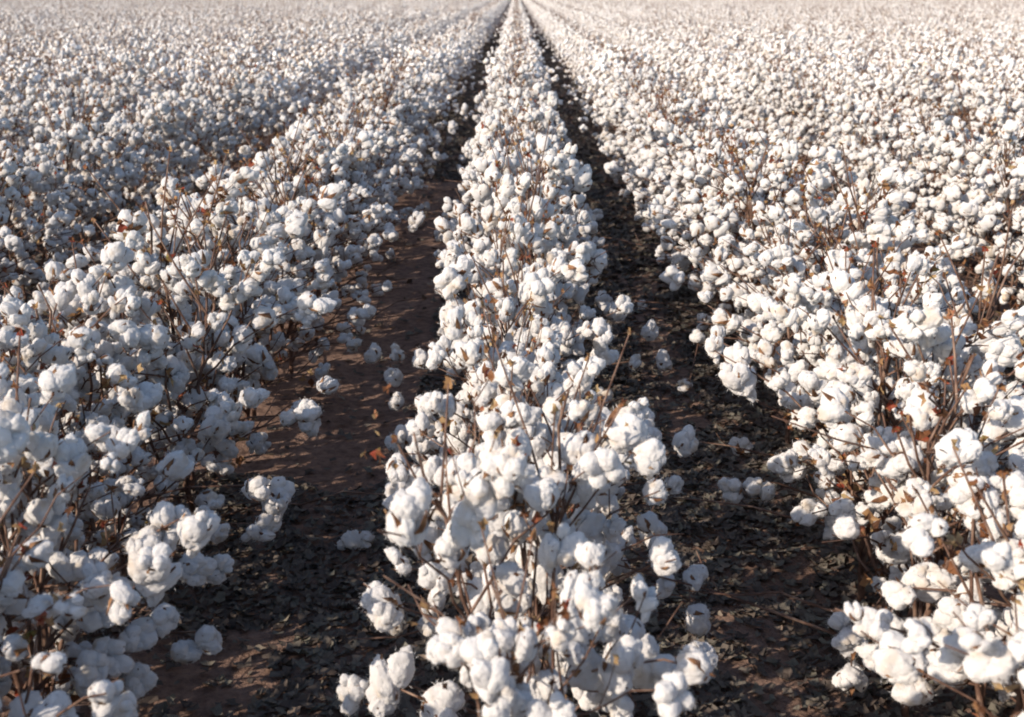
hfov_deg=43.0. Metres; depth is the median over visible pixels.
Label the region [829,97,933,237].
cotton plant
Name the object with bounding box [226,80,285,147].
cotton plant
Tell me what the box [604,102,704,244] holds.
cotton plant
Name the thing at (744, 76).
cotton plant
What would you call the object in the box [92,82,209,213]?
cotton plant
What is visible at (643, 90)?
cotton plant
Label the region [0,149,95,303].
cotton plant
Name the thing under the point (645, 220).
cotton plant
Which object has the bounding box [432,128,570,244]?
cotton plant
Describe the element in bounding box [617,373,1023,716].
cotton plant
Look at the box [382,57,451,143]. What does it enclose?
cotton plant
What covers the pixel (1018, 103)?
cotton plant
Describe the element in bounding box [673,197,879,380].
cotton plant
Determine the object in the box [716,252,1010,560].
cotton plant
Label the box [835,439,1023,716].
cotton plant
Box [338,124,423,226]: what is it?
cotton plant
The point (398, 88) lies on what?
cotton plant
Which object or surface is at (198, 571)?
cotton plant
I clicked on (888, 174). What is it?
cotton plant
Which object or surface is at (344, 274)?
cotton plant
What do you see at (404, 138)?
cotton plant
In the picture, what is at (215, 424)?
cotton plant
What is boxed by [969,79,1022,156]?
cotton plant
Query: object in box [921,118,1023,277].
cotton plant
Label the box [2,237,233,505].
cotton plant
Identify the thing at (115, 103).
cotton plant
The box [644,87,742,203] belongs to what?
cotton plant
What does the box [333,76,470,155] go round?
cotton plant
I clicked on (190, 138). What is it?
cotton plant
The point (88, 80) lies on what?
cotton plant
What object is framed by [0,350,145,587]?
cotton plant
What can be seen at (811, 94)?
cotton plant
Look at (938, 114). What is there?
cotton plant
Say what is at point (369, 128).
cotton plant
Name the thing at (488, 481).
cotton plant
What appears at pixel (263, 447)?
cotton plant
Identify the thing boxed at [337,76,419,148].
cotton plant
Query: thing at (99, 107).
cotton plant
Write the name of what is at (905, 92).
cotton plant
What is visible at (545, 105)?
cotton plant
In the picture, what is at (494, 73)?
cotton plant
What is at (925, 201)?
cotton plant
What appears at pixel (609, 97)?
cotton plant
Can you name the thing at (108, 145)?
cotton plant
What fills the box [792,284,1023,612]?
cotton plant
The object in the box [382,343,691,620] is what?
cotton plant
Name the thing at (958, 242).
cotton plant
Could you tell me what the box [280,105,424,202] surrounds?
cotton plant
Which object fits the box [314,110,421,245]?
cotton plant
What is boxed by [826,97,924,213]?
cotton plant
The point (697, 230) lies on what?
cotton plant
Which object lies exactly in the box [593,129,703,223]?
cotton plant
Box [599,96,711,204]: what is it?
cotton plant
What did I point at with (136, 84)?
cotton plant
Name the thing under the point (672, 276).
cotton plant
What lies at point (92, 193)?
cotton plant
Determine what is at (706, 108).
cotton plant
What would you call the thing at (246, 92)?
cotton plant
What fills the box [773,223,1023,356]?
cotton plant
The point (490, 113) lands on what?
cotton plant
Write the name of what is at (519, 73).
cotton plant
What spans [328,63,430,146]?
cotton plant
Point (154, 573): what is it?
cotton plant
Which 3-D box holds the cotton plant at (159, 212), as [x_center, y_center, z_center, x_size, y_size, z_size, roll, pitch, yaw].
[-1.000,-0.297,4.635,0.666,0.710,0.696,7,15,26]
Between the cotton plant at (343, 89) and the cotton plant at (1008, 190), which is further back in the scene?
the cotton plant at (343, 89)
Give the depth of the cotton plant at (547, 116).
6.16 m
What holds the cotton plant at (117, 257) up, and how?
on the ground
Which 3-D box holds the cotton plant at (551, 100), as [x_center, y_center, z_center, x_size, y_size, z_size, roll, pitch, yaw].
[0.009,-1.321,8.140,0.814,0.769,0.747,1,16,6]
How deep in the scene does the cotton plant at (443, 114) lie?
10.08 m
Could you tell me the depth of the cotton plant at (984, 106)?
8.32 m
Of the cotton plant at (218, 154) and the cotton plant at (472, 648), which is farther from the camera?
the cotton plant at (218, 154)
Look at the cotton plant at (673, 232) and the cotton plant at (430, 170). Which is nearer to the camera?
the cotton plant at (673, 232)
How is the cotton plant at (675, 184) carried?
on the ground
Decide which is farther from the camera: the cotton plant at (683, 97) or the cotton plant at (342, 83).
the cotton plant at (342, 83)
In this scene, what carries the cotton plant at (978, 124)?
on the ground
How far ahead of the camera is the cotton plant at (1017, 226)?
4.79 m
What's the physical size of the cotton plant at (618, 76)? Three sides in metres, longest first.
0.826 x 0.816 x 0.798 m
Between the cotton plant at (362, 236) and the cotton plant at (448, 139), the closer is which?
the cotton plant at (362, 236)
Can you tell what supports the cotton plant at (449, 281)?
on the ground
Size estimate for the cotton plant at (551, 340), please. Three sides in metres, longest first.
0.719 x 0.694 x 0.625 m
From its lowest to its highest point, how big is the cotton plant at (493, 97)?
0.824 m
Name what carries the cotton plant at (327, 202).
on the ground
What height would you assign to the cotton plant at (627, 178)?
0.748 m
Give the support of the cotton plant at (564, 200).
on the ground
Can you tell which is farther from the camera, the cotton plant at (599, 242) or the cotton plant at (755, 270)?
the cotton plant at (599, 242)
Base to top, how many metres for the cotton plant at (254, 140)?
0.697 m
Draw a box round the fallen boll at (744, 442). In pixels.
[729,436,752,455]
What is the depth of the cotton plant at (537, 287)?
3.03 m
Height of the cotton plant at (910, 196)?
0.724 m
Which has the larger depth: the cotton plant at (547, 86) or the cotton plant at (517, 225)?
the cotton plant at (547, 86)
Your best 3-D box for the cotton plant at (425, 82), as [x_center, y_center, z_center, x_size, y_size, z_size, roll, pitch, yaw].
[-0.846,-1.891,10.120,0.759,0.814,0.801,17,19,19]
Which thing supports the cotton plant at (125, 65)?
on the ground
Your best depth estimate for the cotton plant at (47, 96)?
8.03 m
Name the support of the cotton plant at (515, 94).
on the ground
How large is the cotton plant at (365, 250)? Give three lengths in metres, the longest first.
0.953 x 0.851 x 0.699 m
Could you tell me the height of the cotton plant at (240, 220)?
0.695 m
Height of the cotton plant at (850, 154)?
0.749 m
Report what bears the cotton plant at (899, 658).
on the ground
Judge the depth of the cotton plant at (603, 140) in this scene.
8.98 m
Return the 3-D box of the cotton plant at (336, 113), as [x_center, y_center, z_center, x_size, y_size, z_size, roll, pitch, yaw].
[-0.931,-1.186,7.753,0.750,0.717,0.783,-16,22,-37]
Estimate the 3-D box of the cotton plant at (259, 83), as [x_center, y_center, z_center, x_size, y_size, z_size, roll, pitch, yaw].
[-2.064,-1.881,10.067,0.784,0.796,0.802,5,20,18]
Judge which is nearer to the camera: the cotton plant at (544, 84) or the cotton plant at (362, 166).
the cotton plant at (362, 166)
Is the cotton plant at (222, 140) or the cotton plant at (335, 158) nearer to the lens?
the cotton plant at (335, 158)
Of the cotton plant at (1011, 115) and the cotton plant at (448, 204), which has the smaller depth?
the cotton plant at (448, 204)
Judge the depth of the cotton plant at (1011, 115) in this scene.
7.79 m
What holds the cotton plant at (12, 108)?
on the ground
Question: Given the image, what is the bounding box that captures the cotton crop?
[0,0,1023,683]
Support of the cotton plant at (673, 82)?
on the ground
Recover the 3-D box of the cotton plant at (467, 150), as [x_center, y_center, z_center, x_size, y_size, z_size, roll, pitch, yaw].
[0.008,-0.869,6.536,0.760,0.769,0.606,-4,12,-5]
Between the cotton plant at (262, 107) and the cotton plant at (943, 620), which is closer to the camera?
the cotton plant at (943, 620)
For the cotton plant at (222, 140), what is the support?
on the ground
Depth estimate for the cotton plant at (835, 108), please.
8.10 m
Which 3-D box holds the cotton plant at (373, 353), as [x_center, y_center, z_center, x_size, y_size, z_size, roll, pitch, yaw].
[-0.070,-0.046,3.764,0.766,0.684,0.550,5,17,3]
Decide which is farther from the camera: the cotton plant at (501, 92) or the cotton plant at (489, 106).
the cotton plant at (489, 106)
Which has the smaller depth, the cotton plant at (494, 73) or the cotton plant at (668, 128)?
the cotton plant at (668, 128)
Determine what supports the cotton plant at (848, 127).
on the ground
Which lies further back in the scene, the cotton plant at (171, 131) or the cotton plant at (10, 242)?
the cotton plant at (171, 131)
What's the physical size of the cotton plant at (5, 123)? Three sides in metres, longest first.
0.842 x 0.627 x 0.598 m
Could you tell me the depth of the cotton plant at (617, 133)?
8.78 m
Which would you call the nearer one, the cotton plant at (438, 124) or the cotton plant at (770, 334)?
the cotton plant at (770, 334)
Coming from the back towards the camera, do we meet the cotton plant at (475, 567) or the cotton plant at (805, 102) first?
the cotton plant at (805, 102)
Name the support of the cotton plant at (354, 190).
on the ground
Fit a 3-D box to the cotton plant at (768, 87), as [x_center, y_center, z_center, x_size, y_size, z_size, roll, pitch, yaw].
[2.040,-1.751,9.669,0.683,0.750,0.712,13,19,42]
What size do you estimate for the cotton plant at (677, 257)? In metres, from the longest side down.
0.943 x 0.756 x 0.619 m
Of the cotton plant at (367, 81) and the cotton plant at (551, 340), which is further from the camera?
the cotton plant at (367, 81)
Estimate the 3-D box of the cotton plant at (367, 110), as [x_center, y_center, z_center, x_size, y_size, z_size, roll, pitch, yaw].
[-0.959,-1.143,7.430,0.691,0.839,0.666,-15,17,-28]
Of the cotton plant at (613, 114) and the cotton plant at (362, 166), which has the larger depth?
the cotton plant at (613, 114)
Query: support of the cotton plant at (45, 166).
on the ground
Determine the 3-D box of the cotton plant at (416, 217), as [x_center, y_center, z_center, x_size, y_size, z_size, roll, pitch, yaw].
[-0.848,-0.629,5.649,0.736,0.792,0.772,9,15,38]
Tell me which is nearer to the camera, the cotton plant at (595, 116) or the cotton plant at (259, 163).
the cotton plant at (259, 163)
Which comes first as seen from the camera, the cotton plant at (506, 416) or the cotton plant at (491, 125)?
the cotton plant at (506, 416)
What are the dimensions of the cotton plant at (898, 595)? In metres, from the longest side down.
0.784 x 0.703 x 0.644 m
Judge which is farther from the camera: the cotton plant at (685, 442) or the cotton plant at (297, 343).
the cotton plant at (297, 343)
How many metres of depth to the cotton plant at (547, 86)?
9.65 m
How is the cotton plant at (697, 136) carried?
on the ground
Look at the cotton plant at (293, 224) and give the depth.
3.67 m
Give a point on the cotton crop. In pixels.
(304, 52)
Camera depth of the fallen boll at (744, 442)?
3.82 m
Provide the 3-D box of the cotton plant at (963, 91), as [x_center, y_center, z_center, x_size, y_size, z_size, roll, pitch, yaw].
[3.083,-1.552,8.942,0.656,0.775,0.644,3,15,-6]
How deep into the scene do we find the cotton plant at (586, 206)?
6.00 m
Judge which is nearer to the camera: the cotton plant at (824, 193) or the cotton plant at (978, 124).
the cotton plant at (824, 193)
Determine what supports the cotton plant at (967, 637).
on the ground
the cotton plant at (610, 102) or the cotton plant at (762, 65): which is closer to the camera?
the cotton plant at (610, 102)
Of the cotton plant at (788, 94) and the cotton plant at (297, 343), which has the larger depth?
the cotton plant at (788, 94)
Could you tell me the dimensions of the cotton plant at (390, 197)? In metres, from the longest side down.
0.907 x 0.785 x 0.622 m
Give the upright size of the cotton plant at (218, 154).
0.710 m
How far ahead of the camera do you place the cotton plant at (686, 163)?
5.80 m
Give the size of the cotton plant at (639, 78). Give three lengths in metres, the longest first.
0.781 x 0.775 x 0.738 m
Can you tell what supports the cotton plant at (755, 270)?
on the ground
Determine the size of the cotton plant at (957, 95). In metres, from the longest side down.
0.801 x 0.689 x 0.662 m
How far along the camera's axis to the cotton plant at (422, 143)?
8.25 m
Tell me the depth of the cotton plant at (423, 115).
8.58 m
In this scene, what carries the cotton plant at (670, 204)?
on the ground
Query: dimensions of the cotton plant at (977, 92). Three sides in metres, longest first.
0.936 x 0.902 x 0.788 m
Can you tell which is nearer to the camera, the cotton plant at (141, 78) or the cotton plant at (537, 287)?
the cotton plant at (537, 287)
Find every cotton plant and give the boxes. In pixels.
[0,84,82,162]
[0,86,83,157]
[0,99,51,199]
[0,104,49,151]
[0,106,50,205]
[0,118,28,202]
[0,140,81,302]
[0,143,101,296]
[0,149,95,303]
[0,168,56,286]
[0,211,71,322]
[0,239,236,544]
[0,272,19,283]
[0,282,296,593]
[0,296,233,541]
[0,324,289,623]
[0,327,220,716]
[0,336,270,621]
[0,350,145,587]
[0,363,184,716]
[0,388,235,663]
[0,455,144,716]
[0,520,70,667]
[1,80,111,161]
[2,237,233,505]
[3,126,121,282]
[5,131,102,269]
[7,99,64,177]
[11,83,134,254]
[14,86,103,156]
[22,126,164,242]
[24,97,175,244]
[25,69,145,244]
[27,238,320,505]
[36,73,113,132]
[36,91,118,257]
[46,146,297,490]
[49,78,122,154]
[69,76,134,169]
[73,46,150,164]
[75,207,383,527]
[79,115,184,236]
[80,100,199,222]
[83,170,368,373]
[86,219,334,459]
[89,62,148,105]
[89,124,198,218]
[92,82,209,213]
[93,70,162,145]
[94,77,163,156]
[96,202,323,377]
[98,98,228,190]
[108,76,164,145]
[127,81,214,192]
[128,218,312,454]
[134,149,341,460]
[136,98,256,195]
[136,100,239,188]
[136,171,378,417]
[151,85,237,192]
[151,187,330,420]
[156,176,328,336]
[167,187,403,386]
[173,161,428,378]
[176,90,238,185]
[177,73,246,191]
[186,72,261,161]
[193,93,258,168]
[195,125,400,245]
[199,154,417,260]
[200,62,272,166]
[202,131,394,272]
[205,77,274,168]
[208,51,266,166]
[208,161,440,291]
[210,64,297,162]
[216,154,380,282]
[220,113,374,339]
[225,75,282,148]
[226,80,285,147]
[228,146,384,358]
[237,163,404,325]
[251,168,411,297]
[254,121,424,295]
[268,125,408,247]
[268,129,434,256]
[274,122,389,177]
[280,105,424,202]
[281,109,424,182]
[289,143,442,286]
[298,102,425,221]
[300,96,434,177]
[308,100,415,176]
[308,105,384,249]
[311,95,440,220]
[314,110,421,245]
[317,78,464,166]
[318,104,439,222]
[318,116,418,233]
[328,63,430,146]
[330,69,421,122]
[331,115,449,219]
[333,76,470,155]
[333,84,401,180]
[334,92,460,207]
[335,91,429,155]
[336,68,427,190]
[336,73,455,168]
[336,328,719,716]
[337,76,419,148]
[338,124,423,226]
[341,59,445,191]
[341,81,465,165]
[346,86,437,177]
[351,81,446,151]
[354,352,683,716]
[355,60,457,147]
[360,368,715,716]
[364,230,612,422]
[373,54,432,125]
[376,60,442,142]
[378,337,711,667]
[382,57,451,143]
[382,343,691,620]
[383,120,672,409]
[383,234,634,465]
[383,517,710,716]
[386,75,438,161]
[394,248,623,445]
[400,297,683,549]
[401,77,448,135]
[402,92,440,145]
[413,294,698,517]
[427,183,658,360]
[428,135,618,290]
[430,210,595,432]
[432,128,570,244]
[433,137,541,257]
[434,131,591,297]
[435,121,613,319]
[435,138,614,322]
[437,162,583,343]
[446,104,576,228]
[446,107,575,221]
[446,108,590,223]
[453,86,557,153]
[456,147,604,247]
[457,98,571,174]
[459,87,592,210]
[460,65,561,138]
[461,87,598,205]
[462,81,533,241]
[470,64,565,161]
[471,145,597,245]
[481,61,565,126]
[482,49,536,109]
[482,64,556,114]
[483,83,564,123]
[487,108,562,126]
[488,55,543,110]
[488,88,561,149]
[491,39,567,139]
[503,89,555,128]
[512,118,571,183]
[513,80,548,103]
[516,131,594,256]
[579,132,791,305]
[584,63,669,133]
[588,66,665,139]
[590,73,667,138]
[591,76,655,145]
[591,90,667,188]
[593,86,714,183]
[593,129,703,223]
[594,99,652,169]
[595,64,670,123]
[595,144,857,312]
[597,80,704,163]
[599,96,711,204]
[600,73,659,186]
[600,75,664,146]
[600,93,626,157]
[601,79,706,161]
[602,87,648,163]
[604,88,733,142]
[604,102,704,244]
[607,77,692,195]
[607,81,705,187]
[609,111,747,237]
[612,87,723,192]
[616,71,709,183]
[616,129,703,215]
[617,51,655,84]
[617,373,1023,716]
[622,114,769,242]
[623,88,694,202]
[624,69,724,187]
[625,138,841,345]
[626,187,841,363]
[632,137,857,241]
[638,118,758,270]
[640,158,820,345]
[642,121,693,222]
[643,112,797,302]
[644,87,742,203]
[646,117,805,263]
[650,129,752,252]
[652,137,773,244]
[654,145,916,359]
[656,308,1023,648]
[661,265,967,493]
[662,165,802,314]
[667,143,807,301]
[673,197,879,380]
[673,240,1023,629]
[674,101,723,131]
[677,142,958,392]
[689,201,918,429]
[696,159,955,341]
[697,216,880,446]
[698,246,943,458]
[700,195,967,368]
[702,111,856,221]
[708,245,1008,560]
[715,63,800,131]
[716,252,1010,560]
[727,70,799,132]
[731,59,841,144]
[734,46,796,132]
[743,72,809,142]
[747,229,1006,426]
[755,256,976,497]
[759,80,846,173]
[763,81,825,157]
[768,67,833,166]
[768,76,869,191]
[772,65,838,182]
[772,86,842,173]
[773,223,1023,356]
[783,91,872,193]
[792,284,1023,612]
[793,315,1023,608]
[797,102,857,189]
[817,111,876,201]
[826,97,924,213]
[826,101,929,204]
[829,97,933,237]
[830,102,924,196]
[831,91,926,199]
[834,85,902,203]
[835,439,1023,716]
[836,80,954,225]
[841,541,1023,716]
[856,127,976,252]
[856,200,1023,593]
[858,447,1023,672]
[859,120,971,249]
[864,74,953,145]
[867,127,1021,246]
[879,58,964,119]
[889,79,953,111]
[891,394,1023,706]
[893,114,1023,293]
[895,76,967,115]
[900,105,1003,259]
[900,128,1023,285]
[903,101,1023,310]
[904,59,962,115]
[905,80,992,153]
[920,74,1002,150]
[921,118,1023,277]
[925,72,1012,137]
[925,79,1019,136]
[932,156,1023,309]
[936,595,1023,716]
[942,163,1023,303]
[950,82,1023,136]
[958,507,1023,716]
[963,209,1023,289]
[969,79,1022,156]
[974,104,1023,169]
[995,217,1023,297]
[999,107,1023,146]
[1012,97,1023,134]
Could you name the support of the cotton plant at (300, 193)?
on the ground
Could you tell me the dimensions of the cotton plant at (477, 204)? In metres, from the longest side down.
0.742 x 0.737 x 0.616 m
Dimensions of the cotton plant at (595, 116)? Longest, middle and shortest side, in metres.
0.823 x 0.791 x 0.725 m
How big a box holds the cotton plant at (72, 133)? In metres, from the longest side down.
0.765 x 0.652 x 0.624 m
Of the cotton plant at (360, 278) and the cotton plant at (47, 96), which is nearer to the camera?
the cotton plant at (360, 278)
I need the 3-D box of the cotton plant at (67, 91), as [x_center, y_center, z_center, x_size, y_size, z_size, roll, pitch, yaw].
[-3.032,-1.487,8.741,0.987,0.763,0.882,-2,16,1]
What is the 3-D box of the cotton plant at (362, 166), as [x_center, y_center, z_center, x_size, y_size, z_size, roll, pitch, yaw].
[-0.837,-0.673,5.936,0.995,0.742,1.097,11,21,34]
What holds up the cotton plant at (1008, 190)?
on the ground
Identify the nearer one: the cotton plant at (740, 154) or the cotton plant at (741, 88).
the cotton plant at (740, 154)
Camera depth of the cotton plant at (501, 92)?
8.46 m
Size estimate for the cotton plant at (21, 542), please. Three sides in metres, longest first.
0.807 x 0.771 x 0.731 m
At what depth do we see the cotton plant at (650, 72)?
10.04 m
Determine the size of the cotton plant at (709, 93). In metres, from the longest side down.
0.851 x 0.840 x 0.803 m
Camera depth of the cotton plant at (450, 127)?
8.61 m
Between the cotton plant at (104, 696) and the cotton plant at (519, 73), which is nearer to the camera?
the cotton plant at (104, 696)
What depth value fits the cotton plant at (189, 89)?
8.51 m
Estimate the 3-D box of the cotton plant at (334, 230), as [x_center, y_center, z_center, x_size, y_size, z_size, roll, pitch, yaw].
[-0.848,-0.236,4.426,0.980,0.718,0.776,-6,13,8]
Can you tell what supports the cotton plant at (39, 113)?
on the ground
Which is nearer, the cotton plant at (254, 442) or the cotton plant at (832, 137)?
the cotton plant at (254, 442)
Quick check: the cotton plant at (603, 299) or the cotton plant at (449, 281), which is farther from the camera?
the cotton plant at (603, 299)
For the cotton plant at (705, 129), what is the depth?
7.58 m
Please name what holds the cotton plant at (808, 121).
on the ground
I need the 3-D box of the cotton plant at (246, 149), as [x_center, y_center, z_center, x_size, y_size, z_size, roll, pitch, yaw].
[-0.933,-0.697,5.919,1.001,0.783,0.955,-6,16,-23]
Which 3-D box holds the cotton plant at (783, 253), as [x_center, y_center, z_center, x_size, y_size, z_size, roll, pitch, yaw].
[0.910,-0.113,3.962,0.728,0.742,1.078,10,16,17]
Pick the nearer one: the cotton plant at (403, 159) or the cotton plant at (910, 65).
the cotton plant at (403, 159)
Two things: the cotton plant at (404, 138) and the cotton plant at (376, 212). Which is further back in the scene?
the cotton plant at (404, 138)
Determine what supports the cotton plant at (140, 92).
on the ground
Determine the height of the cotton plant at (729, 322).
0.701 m
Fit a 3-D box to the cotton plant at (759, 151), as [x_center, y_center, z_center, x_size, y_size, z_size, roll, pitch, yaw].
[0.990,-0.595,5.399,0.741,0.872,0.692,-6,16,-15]
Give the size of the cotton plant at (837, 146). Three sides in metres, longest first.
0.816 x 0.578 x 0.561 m
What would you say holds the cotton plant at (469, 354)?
on the ground
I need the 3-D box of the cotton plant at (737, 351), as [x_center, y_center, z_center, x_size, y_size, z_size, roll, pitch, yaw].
[0.792,0.139,3.067,0.726,0.750,0.726,9,22,32]
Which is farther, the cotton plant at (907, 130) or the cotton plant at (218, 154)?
the cotton plant at (218, 154)
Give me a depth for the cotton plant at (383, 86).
8.02 m
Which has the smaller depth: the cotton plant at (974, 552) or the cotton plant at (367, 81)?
the cotton plant at (974, 552)
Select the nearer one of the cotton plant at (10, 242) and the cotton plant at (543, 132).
the cotton plant at (10, 242)
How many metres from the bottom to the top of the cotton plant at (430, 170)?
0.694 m
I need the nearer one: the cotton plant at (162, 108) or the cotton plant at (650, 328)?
the cotton plant at (650, 328)
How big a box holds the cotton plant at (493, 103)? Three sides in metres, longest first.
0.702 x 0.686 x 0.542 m
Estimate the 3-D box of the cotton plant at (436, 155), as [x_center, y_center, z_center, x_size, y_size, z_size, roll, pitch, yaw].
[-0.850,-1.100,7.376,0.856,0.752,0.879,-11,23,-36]
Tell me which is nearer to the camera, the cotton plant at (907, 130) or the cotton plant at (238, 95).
the cotton plant at (907, 130)
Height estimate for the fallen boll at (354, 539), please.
0.077 m
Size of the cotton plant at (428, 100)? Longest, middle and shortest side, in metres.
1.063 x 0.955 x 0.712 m
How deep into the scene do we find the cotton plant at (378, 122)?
6.92 m
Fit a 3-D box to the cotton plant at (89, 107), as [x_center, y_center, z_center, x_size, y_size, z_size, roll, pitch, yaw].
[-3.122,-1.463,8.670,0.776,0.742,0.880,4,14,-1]
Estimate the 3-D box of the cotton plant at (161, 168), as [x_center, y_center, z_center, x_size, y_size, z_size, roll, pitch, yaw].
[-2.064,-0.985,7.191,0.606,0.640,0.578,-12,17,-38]
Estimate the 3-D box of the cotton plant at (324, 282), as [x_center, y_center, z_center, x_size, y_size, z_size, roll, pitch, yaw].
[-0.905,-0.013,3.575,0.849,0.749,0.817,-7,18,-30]
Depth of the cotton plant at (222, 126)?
8.20 m
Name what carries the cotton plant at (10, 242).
on the ground
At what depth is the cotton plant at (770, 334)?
3.20 m
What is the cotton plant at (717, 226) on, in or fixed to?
on the ground
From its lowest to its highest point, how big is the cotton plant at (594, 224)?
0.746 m
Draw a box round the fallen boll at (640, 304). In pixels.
[636,300,646,310]
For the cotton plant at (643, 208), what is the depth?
6.54 m
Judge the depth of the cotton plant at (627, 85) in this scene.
9.54 m
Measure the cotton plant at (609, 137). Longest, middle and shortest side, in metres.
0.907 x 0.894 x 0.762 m
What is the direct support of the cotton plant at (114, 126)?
on the ground
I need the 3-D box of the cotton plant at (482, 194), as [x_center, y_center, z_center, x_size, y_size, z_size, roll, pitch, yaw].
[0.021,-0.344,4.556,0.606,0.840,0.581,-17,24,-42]
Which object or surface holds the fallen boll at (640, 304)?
on the ground
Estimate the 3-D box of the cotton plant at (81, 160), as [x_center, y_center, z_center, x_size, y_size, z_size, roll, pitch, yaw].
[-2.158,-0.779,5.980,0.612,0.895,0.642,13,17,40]
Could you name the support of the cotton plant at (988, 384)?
on the ground
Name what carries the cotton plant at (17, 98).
on the ground
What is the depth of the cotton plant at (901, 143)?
6.46 m
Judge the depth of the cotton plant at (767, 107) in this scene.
9.79 m
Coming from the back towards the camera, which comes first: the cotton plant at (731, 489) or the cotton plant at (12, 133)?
the cotton plant at (12, 133)
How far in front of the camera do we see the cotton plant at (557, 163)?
4.25 m
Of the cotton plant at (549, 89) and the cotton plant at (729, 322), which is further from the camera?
the cotton plant at (549, 89)
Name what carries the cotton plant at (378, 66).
on the ground
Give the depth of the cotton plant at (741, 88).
10.17 m
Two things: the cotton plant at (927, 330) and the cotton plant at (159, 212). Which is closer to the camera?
the cotton plant at (927, 330)
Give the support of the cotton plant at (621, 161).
on the ground
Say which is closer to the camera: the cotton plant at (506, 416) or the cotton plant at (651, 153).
the cotton plant at (506, 416)
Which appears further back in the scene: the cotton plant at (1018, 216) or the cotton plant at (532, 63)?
the cotton plant at (532, 63)
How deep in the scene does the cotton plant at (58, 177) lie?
5.68 m
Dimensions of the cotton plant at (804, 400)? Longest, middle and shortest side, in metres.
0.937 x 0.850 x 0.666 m
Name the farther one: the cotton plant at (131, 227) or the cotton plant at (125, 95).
the cotton plant at (125, 95)
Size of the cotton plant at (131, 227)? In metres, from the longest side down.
0.949 x 0.793 x 0.713 m
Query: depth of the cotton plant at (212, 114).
8.44 m
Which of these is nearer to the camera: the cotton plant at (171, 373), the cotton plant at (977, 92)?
the cotton plant at (171, 373)
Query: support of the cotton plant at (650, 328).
on the ground
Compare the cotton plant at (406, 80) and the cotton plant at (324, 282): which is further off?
the cotton plant at (406, 80)
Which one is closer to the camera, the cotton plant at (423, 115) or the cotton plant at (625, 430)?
the cotton plant at (625, 430)
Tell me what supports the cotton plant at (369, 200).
on the ground
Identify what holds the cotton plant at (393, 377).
on the ground
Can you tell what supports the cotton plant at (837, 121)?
on the ground
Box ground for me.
[0,0,1023,716]
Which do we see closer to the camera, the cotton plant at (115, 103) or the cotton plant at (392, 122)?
the cotton plant at (392, 122)
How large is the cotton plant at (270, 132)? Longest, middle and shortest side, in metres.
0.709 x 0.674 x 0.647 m
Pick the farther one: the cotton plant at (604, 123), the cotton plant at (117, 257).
the cotton plant at (604, 123)
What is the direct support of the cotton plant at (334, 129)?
on the ground
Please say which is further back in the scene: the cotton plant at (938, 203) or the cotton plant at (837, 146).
the cotton plant at (837, 146)
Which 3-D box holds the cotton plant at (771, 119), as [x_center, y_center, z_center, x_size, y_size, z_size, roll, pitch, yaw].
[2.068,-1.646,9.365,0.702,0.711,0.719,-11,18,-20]
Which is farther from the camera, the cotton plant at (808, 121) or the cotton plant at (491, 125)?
the cotton plant at (808, 121)
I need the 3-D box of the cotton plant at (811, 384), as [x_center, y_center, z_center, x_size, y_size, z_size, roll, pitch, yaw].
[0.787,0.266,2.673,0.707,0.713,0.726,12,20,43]
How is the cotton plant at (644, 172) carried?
on the ground
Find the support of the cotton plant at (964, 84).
on the ground
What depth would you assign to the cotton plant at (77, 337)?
2.63 m
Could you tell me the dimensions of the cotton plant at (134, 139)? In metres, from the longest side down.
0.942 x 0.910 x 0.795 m
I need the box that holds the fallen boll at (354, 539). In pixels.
[336,527,374,551]
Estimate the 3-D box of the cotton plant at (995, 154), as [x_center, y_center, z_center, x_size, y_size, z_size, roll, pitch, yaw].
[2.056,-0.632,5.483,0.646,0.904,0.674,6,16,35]
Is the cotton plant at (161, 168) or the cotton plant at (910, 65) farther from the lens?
the cotton plant at (910, 65)
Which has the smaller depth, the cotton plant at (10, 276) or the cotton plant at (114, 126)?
the cotton plant at (10, 276)
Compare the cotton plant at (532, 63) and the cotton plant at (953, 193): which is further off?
the cotton plant at (532, 63)
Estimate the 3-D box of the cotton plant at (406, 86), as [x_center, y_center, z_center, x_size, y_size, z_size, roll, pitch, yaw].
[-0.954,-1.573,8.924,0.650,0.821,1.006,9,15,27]
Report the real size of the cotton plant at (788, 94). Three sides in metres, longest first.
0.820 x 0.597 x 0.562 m
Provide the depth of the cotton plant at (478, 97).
8.89 m
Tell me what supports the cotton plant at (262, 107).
on the ground
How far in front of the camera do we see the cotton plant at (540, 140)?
4.99 m
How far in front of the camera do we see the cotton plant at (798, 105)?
8.86 m
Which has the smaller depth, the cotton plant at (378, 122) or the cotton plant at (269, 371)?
the cotton plant at (269, 371)
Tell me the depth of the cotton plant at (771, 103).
9.55 m
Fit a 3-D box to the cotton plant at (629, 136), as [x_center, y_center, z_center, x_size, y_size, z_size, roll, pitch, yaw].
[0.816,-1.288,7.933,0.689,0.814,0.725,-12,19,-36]
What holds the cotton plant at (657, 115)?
on the ground
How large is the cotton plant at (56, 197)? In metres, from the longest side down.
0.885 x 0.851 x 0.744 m
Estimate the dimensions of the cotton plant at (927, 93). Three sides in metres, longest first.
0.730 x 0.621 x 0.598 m
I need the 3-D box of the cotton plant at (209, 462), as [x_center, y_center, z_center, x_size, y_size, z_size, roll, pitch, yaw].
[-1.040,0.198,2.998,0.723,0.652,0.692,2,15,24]
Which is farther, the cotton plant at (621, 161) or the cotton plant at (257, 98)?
the cotton plant at (257, 98)

